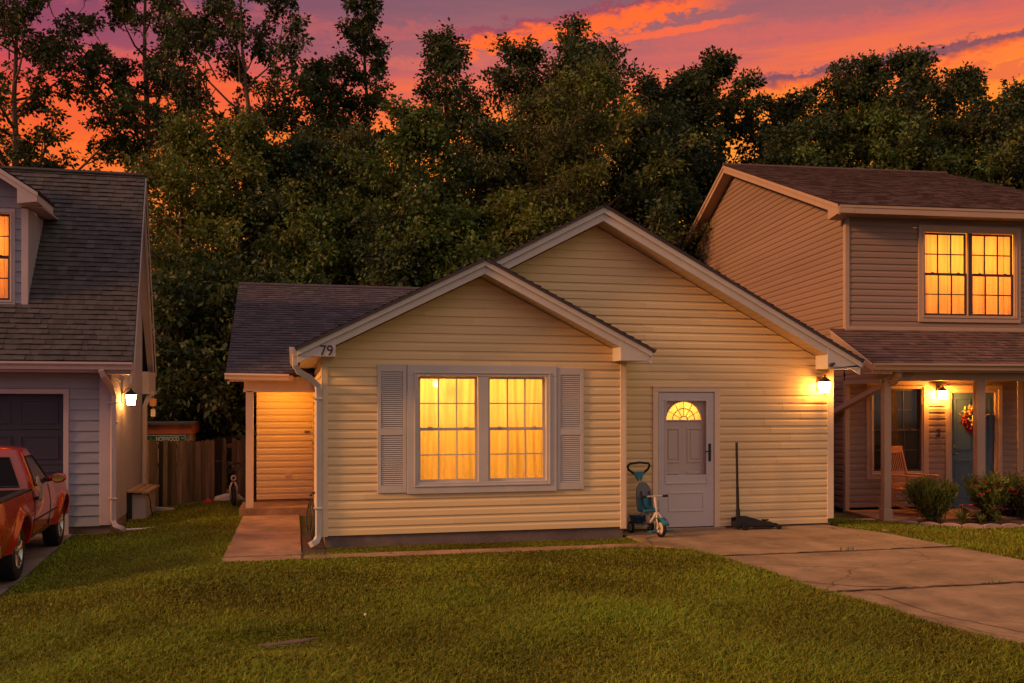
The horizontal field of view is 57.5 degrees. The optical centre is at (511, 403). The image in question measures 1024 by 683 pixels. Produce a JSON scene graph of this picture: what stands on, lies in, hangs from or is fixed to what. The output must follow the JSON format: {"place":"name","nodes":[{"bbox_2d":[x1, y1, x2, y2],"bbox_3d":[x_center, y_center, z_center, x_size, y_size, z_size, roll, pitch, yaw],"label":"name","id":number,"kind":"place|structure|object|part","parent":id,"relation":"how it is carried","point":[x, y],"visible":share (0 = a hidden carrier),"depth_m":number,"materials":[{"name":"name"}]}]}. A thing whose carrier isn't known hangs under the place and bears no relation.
{"place":"outdoors","nodes":[
{"label":"outdoors","id":0,"kind":"place"},
{"bbox_2d":[0,534,71,594],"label":"side driveway","id":1,"kind":"structure","parent":0,"point":[37,550],"depth_m":12.59,"materials":[{"name":"grey concrete"}]},
{"bbox_2d":[0,445,69,580],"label":"pickup truck","id":2,"kind":"object","parent":1,"relation":"on","point":[26,515],"visible":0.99,"depth_m":11.45,"materials":[{"name":"red paint"}]},
{"bbox_2d":[36,476,42,500],"bbox_3d":[-5.836,1.046,11.535,0.064,0.308,0.175,0,0,-17],"label":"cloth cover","id":3,"kind":"object","parent":2,"relation":"hanging from","point":[39,483],"visible":1,"depth_m":11.49,"materials":[{"name":"grey fabric"}]},
{"bbox_3d":[-6.074,1.345,12.123,0.064,0.592,1.800,0,0,-17],"label":"door","id":4,"kind":"part","parent":2,"relation":"part of","materials":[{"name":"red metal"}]},
{"bbox_2d":[0,479,1023,682],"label":"ground","id":5,"kind":"structure","parent":0,"point":[838,513],"depth_m":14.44,"materials":[{"name":"green plant"}]},
{"bbox_2d":[0,0,150,171],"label":"tree","id":6,"kind":"object","parent":5,"relation":"on","point":[19,147],"visible":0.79,"depth_m":29.61,"materials":[{"name":"green plant"}]},
{"bbox_2d":[0,166,156,533],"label":"grey house","id":7,"kind":"structure","parent":5,"relation":"on","point":[76,345],"depth_m":14.66,"materials":[{"name":"paint"}]},
{"bbox_2d":[0,208,14,303],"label":"window","id":8,"kind":"structure","parent":7,"relation":"in","point":[7,216],"depth_m":14.59,"materials":[{"name":"yellow glass"}]},
{"bbox_2d":[0,394,62,533],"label":"garage door","id":9,"kind":"structure","parent":7,"relation":"in","point":[21,415],"depth_m":14.57,"materials":[{"name":"paint"}]},
{"bbox_2d":[121,388,136,406],"bbox_3d":[-6.434,-0.103,15.696,0.241,0.328,0.183,0,0,-13],"label":"wall lantern","id":10,"kind":"object","parent":7,"relation":"attached to","point":[130,394],"depth_m":15.65,"materials":[{"name":"white glass"}]},
{"bbox_2d":[150,395,156,416],"bbox_3d":[-6.590,0.015,17.148,0.110,0.450,0.080,0,0,-13],"label":"wind chime","id":11,"kind":"object","parent":7,"relation":"hanging from","point":[153,402],"visible":1,"depth_m":17.12,"materials":[{"name":"beige plastic"}]},
{"bbox_2d":[41,0,226,418],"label":"tree","id":12,"kind":"object","parent":5,"relation":"on","point":[120,10],"visible":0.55,"depth_m":29.97,"materials":[{"name":"green plant"}]},
{"bbox_2d":[125,527,152,530],"bbox_3d":[-5.818,1.972,14.738,0.646,0.048,0.065,0,0,-19],"label":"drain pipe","id":13,"kind":"object","parent":5,"relation":"on","point":[127,529],"visible":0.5,"depth_m":14.68,"materials":[{"name":"white paint"}]},
{"bbox_2d":[127,484,159,520],"bbox_3d":[-6.631,1.776,16.841,0.359,0.549,1.420,0,0,-13],"label":"storage box","id":14,"kind":"object","parent":5,"relation":"on","point":[141,500],"visible":1,"depth_m":16.26,"materials":[{"name":"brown wood"}]},
{"bbox_2d":[155,507,174,510],"bbox_3d":[-6.533,1.952,17.356,0.573,0.110,0.102,0,0,19],"label":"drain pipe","id":15,"kind":"object","parent":5,"relation":"on","point":[161,508],"visible":0.34,"depth_m":17.31,"materials":[{"name":"grey plastic"}]},
{"bbox_2d":[143,214,205,415],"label":"tree","id":16,"kind":"object","parent":5,"relation":"on","point":[161,249],"visible":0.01,"depth_m":32.30,"materials":[{"name":"green plant"}]},
{"bbox_2d":[147,421,202,456],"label":"garden shed","id":17,"kind":"structure","parent":5,"relation":"on","point":[189,430],"depth_m":20.01,"materials":[{"name":"red wood"}]},
{"bbox_2d":[147,435,184,442],"bbox_3d":[-7.480,0.755,19.869,1.010,0.160,0.016,0,0,-13],"label":"street sign","id":18,"kind":"object","parent":17,"relation":"attached to","point":[168,438],"visible":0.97,"depth_m":19.89,"materials":[{"name":"green metal"}]},
{"bbox_2d":[84,104,269,376],"bbox_3d":[-9.460,-3.024,25.288,6.177,10.172,7.361,0,0,4],"label":"tree","id":19,"kind":"object","parent":5,"relation":"on","point":[165,173],"visible":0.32,"depth_m":25.15,"materials":[{"name":"green plant"}]},
{"bbox_2d":[142,248,235,419],"bbox_3d":[-8.530,-0.934,23.455,3.059,5.992,3.921,0,0,-25],"label":"bush","id":20,"kind":"object","parent":5,"relation":"on","point":[163,262],"visible":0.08,"depth_m":22.87,"materials":[{"name":"green plant"}]},
{"bbox_2d":[142,251,240,453],"bbox_3d":[-7.930,-0.768,21.500,2.761,5.639,4.020,0,0,26],"label":"bush","id":21,"kind":"object","parent":5,"relation":"on","point":[166,314],"visible":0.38,"depth_m":21.44,"materials":[{"name":"green plant"}]},
{"bbox_2d":[151,229,246,428],"bbox_3d":[-7.443,-1.139,23.433,3.551,6.441,3.046,0,0,29],"label":"bush","id":22,"kind":"object","parent":5,"relation":"on","point":[217,261],"visible":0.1,"depth_m":23.18,"materials":[{"name":"green plant"}]},
{"bbox_2d":[147,287,255,442],"bbox_3d":[-7.329,-0.434,22.337,3.790,5.011,3.626,0,0,23],"label":"bush","id":23,"kind":"object","parent":5,"relation":"on","point":[170,413],"visible":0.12,"depth_m":21.87,"materials":[{"name":"green plant"}]},
{"bbox_2d":[147,437,256,506],"bbox_3d":[-5.997,1.356,18.314,2.287,1.388,0.440,0,0,-13],"label":"wooden fence","id":24,"kind":"object","parent":5,"relation":"on","point":[180,472],"visible":0.63,"depth_m":18.22,"materials":[{"name":"brown wood"}]},
{"bbox_2d":[165,220,244,276],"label":"tree","id":25,"kind":"object","parent":5,"relation":"on","point":[205,246],"depth_m":32.41,"materials":[{"name":"green plant"}]},
{"bbox_2d":[156,255,281,484],"bbox_3d":[-6.721,-0.692,21.726,3.880,5.531,3.160,0,0,0],"label":"bush","id":26,"kind":"object","parent":5,"relation":"on","point":[220,303],"visible":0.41,"depth_m":21.41,"materials":[{"name":"green plant"}]},
{"bbox_2d":[203,494,242,502],"bbox_3d":[-5.529,1.865,17.920,0.774,0.250,0.320,0,0,-21],"label":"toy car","id":27,"kind":"object","parent":5,"relation":"on","point":[223,497],"visible":0.34,"depth_m":17.82,"materials":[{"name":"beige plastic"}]},
{"bbox_2d":[216,460,245,505],"bbox_3d":[-5.154,1.517,17.538,0.604,0.940,1.290,0,0,-3],"label":"bicycle","id":28,"kind":"object","parent":5,"relation":"on","point":[233,493],"visible":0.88,"depth_m":17.15,"materials":[{"name":"black rubber"}]},
{"bbox_2d":[115,0,355,267],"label":"tree","id":29,"kind":"object","parent":5,"relation":"on","point":[209,34],"visible":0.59,"depth_m":29.07,"materials":[{"name":"green plant"}]},
{"bbox_2d":[146,100,347,399],"bbox_3d":[-7.457,-3.079,25.175,7.578,10.285,6.264,0,0,-32],"label":"tree","id":30,"kind":"object","parent":5,"relation":"on","point":[246,136],"visible":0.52,"depth_m":24.80,"materials":[{"name":"green plant"}]},
{"bbox_2d":[234,248,317,434],"bbox_3d":[-5.920,-0.823,23.630,4.101,6.153,3.271,0,0,-32],"label":"bush","id":31,"kind":"object","parent":5,"relation":"on","point":[282,272],"visible":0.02,"depth_m":23.17,"materials":[{"name":"green plant"}]},
{"bbox_2d":[184,120,374,284],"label":"tree","id":32,"kind":"object","parent":5,"relation":"on","point":[308,154],"visible":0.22,"depth_m":25.80,"materials":[{"name":"green plant"}]},
{"bbox_2d":[258,638,317,647],"bbox_3d":[-1.725,1.878,7.249,0.481,0.064,0.097,0,0,-30],"label":"dirt patch","id":33,"kind":"object","parent":5,"relation":"on","point":[295,641],"visible":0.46,"depth_m":7.22,"materials":[{"name":"brown soil"}]},
{"bbox_2d":[302,534,324,554],"bbox_3d":[-2.643,1.897,12.384,0.270,0.106,1.880,0,0,-13],"label":"bare bed","id":34,"kind":"object","parent":5,"relation":"on","point":[317,548],"visible":0.5,"depth_m":12.05,"materials":[{"name":"brown soil"}]},
{"bbox_2d":[254,196,377,394],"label":"tree","id":35,"kind":"object","parent":5,"relation":"on","point":[327,234],"visible":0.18,"depth_m":24.18,"materials":[{"name":"green plant"}]},
{"bbox_2d":[243,112,405,284],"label":"tree","id":36,"kind":"object","parent":5,"relation":"on","point":[353,136],"visible":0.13,"depth_m":26.34,"materials":[{"name":"green plant"}]},
{"bbox_2d":[269,41,387,240],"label":"tree","id":37,"kind":"object","parent":5,"relation":"on","point":[328,92],"visible":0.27,"depth_m":30.99,"materials":[{"name":"green plant"}]},
{"bbox_2d":[260,204,434,286],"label":"tree","id":38,"kind":"object","parent":5,"relation":"on","point":[382,270],"visible":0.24,"depth_m":23.60,"materials":[{"name":"green plant"}]},
{"bbox_2d":[331,0,403,179],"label":"tree","id":39,"kind":"object","parent":5,"relation":"on","point":[364,38],"visible":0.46,"depth_m":31.79,"materials":[{"name":"green plant"}]},
{"bbox_2d":[327,92,504,286],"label":"tree","id":40,"kind":"object","parent":5,"relation":"on","point":[406,140],"visible":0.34,"depth_m":25.00,"materials":[{"name":"green plant"}]},
{"bbox_2d":[221,514,649,562],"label":"walkway","id":41,"kind":"structure","parent":5,"relation":"on","point":[254,538],"depth_m":12.07,"materials":[{"name":"concrete"}]},
{"bbox_2d":[363,194,511,286],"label":"tree","id":42,"kind":"object","parent":5,"relation":"on","point":[463,220],"visible":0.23,"depth_m":23.92,"materials":[{"name":"green plant"}]},
{"bbox_2d":[382,17,504,209],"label":"tree","id":43,"kind":"object","parent":5,"relation":"on","point":[447,54],"visible":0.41,"depth_m":30.68,"materials":[{"name":"green plant"}]},
{"bbox_2d":[359,109,542,252],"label":"tree","id":44,"kind":"object","parent":5,"relation":"on","point":[484,133],"visible":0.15,"depth_m":26.12,"materials":[{"name":"green plant"}]},
{"bbox_2d":[429,32,578,208],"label":"tree","id":45,"kind":"object","parent":5,"relation":"on","point":[526,59],"visible":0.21,"depth_m":30.38,"materials":[{"name":"green plant"}]},
{"bbox_2d":[476,185,563,326],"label":"tree","id":46,"kind":"object","parent":5,"relation":"on","point":[513,210],"visible":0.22,"depth_m":24.11,"materials":[{"name":"green plant"}]},
{"bbox_2d":[224,203,864,547],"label":"yellow house","id":47,"kind":"structure","parent":5,"relation":"on","point":[469,403],"depth_m":12.91,"materials":[{"name":"plastic"}]},
{"bbox_2d":[306,492,314,539],"bbox_3d":[-2.698,1.498,12.496,0.240,0.646,0.125,0,0,30],"label":"garden hose","id":48,"kind":"object","parent":47,"relation":"attached to","point":[310,504],"visible":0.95,"depth_m":12.49,"materials":[{"name":"rubber"}]},
{"bbox_2d":[407,365,556,493],"bbox_3d":[-0.405,0.339,12.542,2.030,1.693,0.244,0,0,-13],"label":"window","id":49,"kind":"structure","parent":47,"relation":"in","point":[471,428],"depth_m":12.56,"materials":[{"name":"yellow glass"}]},
{"bbox_2d":[658,393,713,526],"bbox_3d":[2.548,0.823,13.658,0.886,1.965,0.094,0,0,-13],"label":"storm door","id":50,"kind":"structure","parent":47,"relation":"in","point":[689,502],"depth_m":13.67,"materials":[{"name":"paint"}]},
{"bbox_2d":[666,401,705,474],"bbox_3d":[2.531,0.815,13.754,0.890,1.970,0.032,0,0,-13],"label":"front door","id":51,"kind":"structure","parent":47,"relation":"in","point":[685,420],"depth_m":13.76,"materials":[{"name":"paint"}]},
{"bbox_2d":[817,375,831,394],"bbox_3d":[4.700,-0.281,14.076,0.167,0.301,0.220,0,0,-13],"label":"wall lantern","id":52,"kind":"object","parent":47,"relation":"attached to","point":[823,384],"depth_m":14.01,"materials":[{"name":"white glass"}]},
{"bbox_2d":[431,74,705,261],"bbox_3d":[0.950,-3.553,25.749,7.516,11.238,7.147,0,0,-38],"label":"tree","id":53,"kind":"object","parent":5,"relation":"on","point":[523,106],"visible":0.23,"depth_m":25.30,"materials":[{"name":"green plant"}]},
{"bbox_2d":[543,11,604,197],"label":"tree","id":54,"kind":"object","parent":5,"relation":"on","point":[575,21],"visible":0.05,"depth_m":31.42,"materials":[{"name":"green plant"}]},
{"bbox_2d":[479,53,717,255],"bbox_3d":[1.661,-3.820,26.498,7.159,11.762,9.040,0,0,-44],"label":"tree","id":55,"kind":"object","parent":5,"relation":"on","point":[592,91],"visible":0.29,"depth_m":25.58,"materials":[{"name":"green plant"}]},
{"bbox_2d":[508,16,690,227],"bbox_3d":[2.938,-5.030,30.061,5.732,14.197,7.430,0,0,25],"label":"tree","id":56,"kind":"object","parent":5,"relation":"on","point":[581,51],"visible":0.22,"depth_m":29.20,"materials":[{"name":"green plant"}]},
{"bbox_2d":[548,95,758,292],"bbox_3d":[3.768,-3.442,26.850,7.218,11.030,7.067,0,0,-36],"label":"tree","id":57,"kind":"object","parent":5,"relation":"on","point":[657,133],"visible":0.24,"depth_m":26.16,"materials":[{"name":"green plant"}]},
{"bbox_2d":[623,67,734,233],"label":"tree","id":58,"kind":"object","parent":5,"relation":"on","point":[671,89],"visible":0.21,"depth_m":29.98,"materials":[{"name":"green plant"}]},
{"bbox_2d":[635,188,732,273],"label":"tree","id":59,"kind":"object","parent":5,"relation":"on","point":[690,206],"visible":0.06,"depth_m":26.47,"materials":[{"name":"green plant"}]},
{"bbox_2d":[668,45,783,220],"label":"tree","id":60,"kind":"object","parent":5,"relation":"on","point":[719,66],"visible":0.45,"depth_m":30.20,"materials":[{"name":"green plant"}]},
{"bbox_2d":[719,75,885,167],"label":"tree","id":61,"kind":"object","parent":5,"relation":"on","point":[782,110],"visible":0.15,"depth_m":31.20,"materials":[{"name":"green plant"}]},
{"bbox_2d":[724,100,907,295],"bbox_3d":[9.443,-3.695,29.689,8.575,11.502,7.847,0,0,-21],"label":"tree","id":62,"kind":"object","parent":5,"relation":"on","point":[775,150],"visible":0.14,"depth_m":29.38,"materials":[{"name":"green plant"}]},
{"bbox_2d":[682,163,1023,521],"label":"tan house","id":63,"kind":"structure","parent":5,"relation":"on","point":[921,305],"depth_m":17.12,"materials":[{"name":"plastic"}]},
{"bbox_2d":[866,381,928,479],"bbox_3d":[6.983,0.480,16.981,1.217,1.780,0.163,0,0,-9],"label":"window","id":64,"kind":"structure","parent":63,"relation":"in","point":[909,399],"depth_m":16.99,"materials":[{"name":"black glass"}]},
{"bbox_2d":[875,446,949,514],"bbox_3d":[6.962,1.334,16.261,0.620,1.157,1.071,0,0,-36],"label":"rocking chair","id":65,"kind":"object","parent":63,"relation":"on","point":[898,450],"visible":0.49,"depth_m":16.45,"materials":[{"name":"brown wood"}]},
{"bbox_2d":[936,386,947,400],"bbox_3d":[7.803,-0.189,16.952,0.151,0.275,0.199,0,0,-9],"label":"wall lantern","id":66,"kind":"object","parent":63,"relation":"attached to","point":[941,392],"depth_m":16.89,"materials":[{"name":"white glass"}]},
{"bbox_2d":[918,225,1020,322],"bbox_3d":[8.389,-2.368,17.206,2.048,1.765,0.202,0,0,-9],"label":"window","id":67,"kind":"structure","parent":63,"relation":"in","point":[963,278],"depth_m":17.24,"materials":[{"name":"yellow glass"}]},
{"bbox_2d":[952,393,993,507],"bbox_3d":[8.484,0.855,17.187,0.871,2.110,0.097,0,0,-9],"label":"front door","id":68,"kind":"structure","parent":63,"relation":"in","point":[962,440],"depth_m":17.18,"materials":[{"name":"blue paint"}]},
{"bbox_2d":[959,405,989,432],"bbox_3d":[8.482,0.280,17.152,0.586,0.594,0.133,0,0,-9],"label":"wreath","id":69,"kind":"object","parent":63,"relation":"attached to","point":[966,413],"visible":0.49,"depth_m":17.12,"materials":[{"name":"red plant"}]},
{"bbox_2d":[999,498,1015,516],"bbox_3d":[8.475,1.755,15.977,0.400,0.320,0.400,0,0,-13],"label":"flower pot","id":70,"kind":"object","parent":63,"relation":"on","point":[1005,512],"visible":0.3,"depth_m":15.83,"materials":[{"name":"black"}]},
{"bbox_2d":[806,49,966,170],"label":"tree","id":71,"kind":"object","parent":5,"relation":"on","point":[870,72],"visible":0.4,"depth_m":30.42,"materials":[{"name":"green plant"}]},
{"bbox_2d":[784,93,1015,287],"bbox_3d":[11.453,-4.058,30.739,10.042,12.272,9.313,0,0,-29],"label":"tree","id":72,"kind":"object","parent":5,"relation":"on","point":[860,120],"visible":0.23,"depth_m":28.92,"materials":[{"name":"green plant"}]},
{"bbox_2d":[815,42,1012,178],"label":"tree","id":73,"kind":"object","parent":5,"relation":"on","point":[915,64],"visible":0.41,"depth_m":30.26,"materials":[{"name":"green plant"}]},
{"bbox_2d":[877,519,1023,524],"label":"flower bed","id":74,"kind":"object","parent":5,"relation":"on","point":[1014,521],"visible":0.25,"depth_m":15.40,"materials":[{"name":"brown soil"}]},
{"bbox_2d":[900,520,917,524],"bbox_3d":[6.472,1.982,15.239,0.300,0.145,0.060,-3,-1,30],"label":"edging stone","id":75,"kind":"object","parent":74,"relation":"on","point":[912,522],"visible":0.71,"depth_m":15.20,"materials":[{"name":"stone"}]},
{"bbox_2d":[920,522,939,526],"bbox_3d":[6.752,1.982,15.096,0.300,0.145,0.060,1,-1,27],"label":"edging stone","id":76,"kind":"object","parent":74,"relation":"on","point":[930,523],"visible":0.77,"depth_m":15.07,"materials":[{"name":"stone"}]},
{"bbox_2d":[901,474,959,521],"bbox_3d":[6.936,1.544,15.398,0.875,0.831,0.914,0,0,-13],"label":"shrub","id":77,"kind":"object","parent":74,"relation":"on","point":[931,499],"visible":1,"depth_m":15.26,"materials":[{"name":"green plant"}]},
{"bbox_2d":[941,523,961,527],"bbox_3d":[7.038,1.982,14.964,0.300,0.145,0.060,1,-1,23],"label":"edging stone","id":78,"kind":"object","parent":74,"relation":"on","point":[951,524],"visible":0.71,"depth_m":14.94,"materials":[{"name":"stone"}]},
{"bbox_2d":[953,504,971,523],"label":"lily plant","id":79,"kind":"object","parent":74,"relation":"on","point":[961,517],"visible":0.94,"depth_m":15.09,"materials":[{"name":"green plant"}]},
{"bbox_2d":[961,504,980,516],"bbox_3d":[7.555,1.777,15.401,0.310,0.135,0.310,6,13,-13],"label":"planter bowl","id":80,"kind":"object","parent":74,"relation":"on","point":[974,511],"visible":0.81,"depth_m":15.31,"materials":[{"name":"ceramic"}]},
{"bbox_2d":[962,523,982,528],"bbox_3d":[7.333,1.982,14.874,0.300,0.145,0.060,2,-1,9],"label":"edging stone","id":81,"kind":"object","parent":74,"relation":"on","point":[972,525],"visible":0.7,"depth_m":14.85,"materials":[{"name":"stone"}]},
{"bbox_2d":[961,469,1017,520],"bbox_3d":[7.905,1.521,15.477,0.858,0.874,0.834,0,0,31],"label":"flowering shrub","id":82,"kind":"object","parent":74,"relation":"on","point":[995,490],"visible":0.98,"depth_m":15.38,"materials":[{"name":"green plant"}]},
{"bbox_2d":[982,523,1001,528],"bbox_3d":[7.641,1.982,14.862,0.300,0.145,0.060,0,-2,-5],"label":"edging stone","id":83,"kind":"object","parent":74,"relation":"on","point":[989,525],"visible":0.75,"depth_m":14.83,"materials":[{"name":"stone"}]},
{"bbox_2d":[1002,523,1020,527],"bbox_3d":[7.955,1.982,14.887,0.300,0.145,0.060,1,3,-3],"label":"edging stone","id":84,"kind":"object","parent":74,"relation":"on","point":[1008,525],"visible":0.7,"depth_m":14.86,"materials":[{"name":"stone"}]},
{"bbox_2d":[1004,470,1023,518],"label":"flowering shrub","id":85,"kind":"object","parent":74,"relation":"on","point":[1017,502],"visible":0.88,"depth_m":15.69,"materials":[{"name":"green plant"}]},
{"bbox_2d":[886,112,1023,189],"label":"tree","id":86,"kind":"object","parent":5,"relation":"on","point":[943,127],"visible":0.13,"depth_m":29.93,"materials":[{"name":"green plant"}]},
{"bbox_2d":[919,60,1023,178],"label":"tree","id":87,"kind":"object","parent":5,"relation":"on","point":[973,76],"visible":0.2,"depth_m":31.39,"materials":[{"name":"green plant"}]},
{"bbox_2d":[954,107,1023,190],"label":"tree","id":88,"kind":"object","parent":5,"relation":"on","point":[1008,130],"visible":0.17,"depth_m":28.96,"materials":[{"name":"green plant"}]},
{"bbox_2d":[961,74,1023,187],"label":"tree","id":89,"kind":"object","parent":5,"relation":"on","point":[1013,89],"visible":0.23,"depth_m":29.97,"materials":[{"name":"green plant"}]},
{"bbox_2d":[0,0,1023,270],"label":"sky","id":90,"kind":"structure","parent":0,"point":[793,43],"materials":[{"name":"orange"}]},
{"bbox_2d":[623,525,1023,644],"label":"driveway","id":91,"kind":"structure","parent":0,"point":[904,564],"depth_m":10.57,"materials":[{"name":"concrete"}]},
{"bbox_2d":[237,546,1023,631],"bbox_3d":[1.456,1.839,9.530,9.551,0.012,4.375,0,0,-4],"label":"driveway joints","id":92,"kind":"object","parent":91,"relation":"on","point":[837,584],"visible":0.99,"depth_m":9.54,"materials":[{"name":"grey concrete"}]},
{"bbox_2d":[627,461,672,536],"bbox_3d":[1.948,1.334,13.091,0.431,1.016,0.801,0,0,-22],"label":"tricycle","id":93,"kind":"object","parent":91,"relation":"on","point":[644,500],"visible":1,"depth_m":13.22,"materials":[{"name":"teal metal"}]},
{"bbox_2d":[731,442,781,529],"bbox_3d":[3.577,1.205,13.709,0.685,1.275,0.280,0,0,-11],"label":"floor jack","id":94,"kind":"object","parent":91,"relation":"on","point":[742,522],"visible":1,"depth_m":13.63,"materials":[{"name":"black metal"}]},
{"bbox_2d":[967,514,991,522],"bbox_3d":[7.663,1.857,15.182,0.453,0.186,0.420,0,0,-30],"label":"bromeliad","id":95,"kind":"object","parent":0,"point":[981,518],"visible":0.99,"depth_m":15.16,"materials":[{"name":"green plant"}]},
{"bbox_2d":[990,505,1008,523],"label":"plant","id":96,"kind":"object","parent":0,"point":[997,518],"visible":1,"depth_m":15.12,"materials":[{"name":"green plant"}]}
]}

